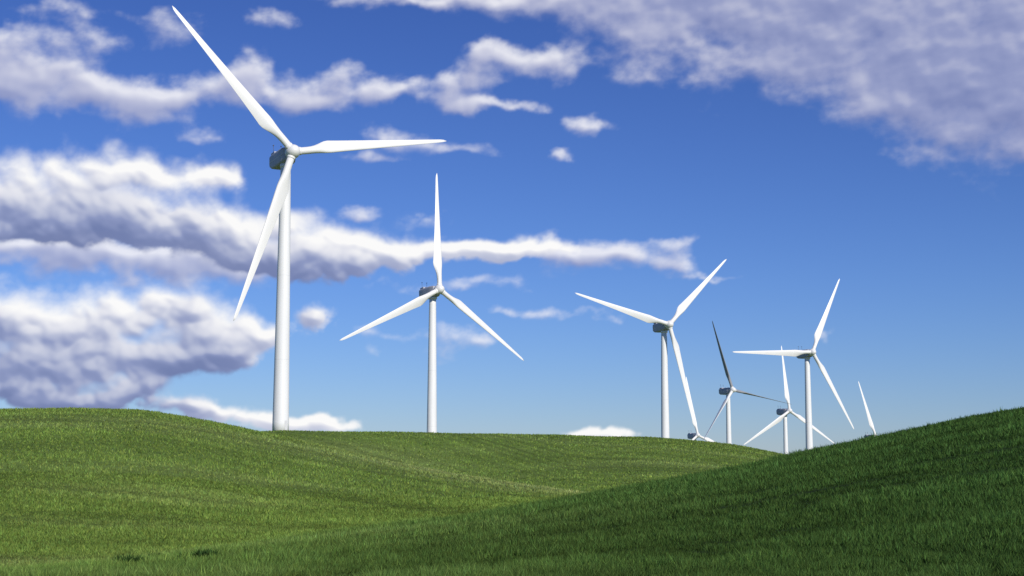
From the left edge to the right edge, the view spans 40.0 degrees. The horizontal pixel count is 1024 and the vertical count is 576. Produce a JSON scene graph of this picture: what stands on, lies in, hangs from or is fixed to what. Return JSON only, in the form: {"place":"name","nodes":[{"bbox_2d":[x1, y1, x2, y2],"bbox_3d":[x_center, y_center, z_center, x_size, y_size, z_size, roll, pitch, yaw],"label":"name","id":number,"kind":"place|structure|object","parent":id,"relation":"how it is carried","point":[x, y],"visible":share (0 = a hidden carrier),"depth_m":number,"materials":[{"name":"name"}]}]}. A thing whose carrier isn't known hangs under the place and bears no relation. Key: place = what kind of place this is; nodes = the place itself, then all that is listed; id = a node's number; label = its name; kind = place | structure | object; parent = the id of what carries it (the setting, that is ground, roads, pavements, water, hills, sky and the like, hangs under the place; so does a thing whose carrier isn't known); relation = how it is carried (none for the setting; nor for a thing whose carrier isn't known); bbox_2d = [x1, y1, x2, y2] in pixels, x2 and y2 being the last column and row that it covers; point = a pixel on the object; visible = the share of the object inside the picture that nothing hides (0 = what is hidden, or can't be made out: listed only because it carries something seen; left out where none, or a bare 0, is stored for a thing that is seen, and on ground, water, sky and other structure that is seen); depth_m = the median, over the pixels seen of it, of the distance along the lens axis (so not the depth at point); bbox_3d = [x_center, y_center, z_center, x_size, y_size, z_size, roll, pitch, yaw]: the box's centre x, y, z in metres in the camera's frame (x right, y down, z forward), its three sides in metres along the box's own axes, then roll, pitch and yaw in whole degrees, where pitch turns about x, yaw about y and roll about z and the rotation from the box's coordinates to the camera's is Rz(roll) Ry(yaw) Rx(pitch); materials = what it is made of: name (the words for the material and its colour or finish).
{"place":"outdoors","nodes":[
{"label":"outdoors","id":0,"kind":"place"},
{"bbox_2d":[0,0,1023,436],"bbox_3d":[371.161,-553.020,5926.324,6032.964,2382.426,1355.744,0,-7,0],"label":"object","id":1,"kind":"structure","parent":0,"point":[944,72],"depth_m":6267.45,"materials":[{"name":"white"}]},
{"bbox_2d":[0,406,1023,575],"bbox_3d":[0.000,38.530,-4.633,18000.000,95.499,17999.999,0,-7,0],"label":"grass field","id":2,"kind":"structure","parent":0,"point":[347,447],"depth_m":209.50,"materials":[{"name":"green plant"}]},
{"bbox_2d":[172,6,445,430],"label":"wind turbine","id":3,"kind":"object","parent":2,"relation":"on","point":[283,159],"visible":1,"depth_m":335.76,"materials":[{"name":"paint"}]},
{"bbox_2d":[340,174,523,432],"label":"wind turbine","id":4,"kind":"object","parent":2,"relation":"on","point":[431,293],"visible":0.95,"depth_m":502.80,"materials":[{"name":"paint"}]},
{"bbox_2d":[576,259,726,437],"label":"wind turbine","id":5,"kind":"object","parent":2,"relation":"on","point":[662,327],"visible":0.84,"depth_m":592.00,"materials":[{"name":"paint"}]},
{"bbox_2d":[686,377,714,441],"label":"wind turbine","id":6,"kind":"object","parent":2,"relation":"on","point":[693,436],"visible":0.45,"depth_m":1037.32,"materials":[{"name":"paint"}]},
{"bbox_2d":[703,321,788,443],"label":"wind turbine","id":7,"kind":"object","parent":2,"relation":"on","point":[727,392],"visible":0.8,"depth_m":854.87,"materials":[{"name":"paint"}]},
{"bbox_2d":[744,346,833,453],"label":"wind turbine","id":8,"kind":"object","parent":2,"relation":"on","point":[783,413],"visible":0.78,"depth_m":930.71,"materials":[{"name":"paint"}]},
{"bbox_2d":[733,279,853,449],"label":"wind turbine","id":9,"kind":"object","parent":2,"relation":"on","point":[806,354],"visible":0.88,"depth_m":690.96,"materials":[{"name":"paint"}]},
{"bbox_2d":[858,381,875,436],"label":"wind turbine","id":10,"kind":"object","parent":2,"relation":"on","point":[870,419],"visible":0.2,"depth_m":1076.37,"materials":[{"name":"paint"}]}
]}

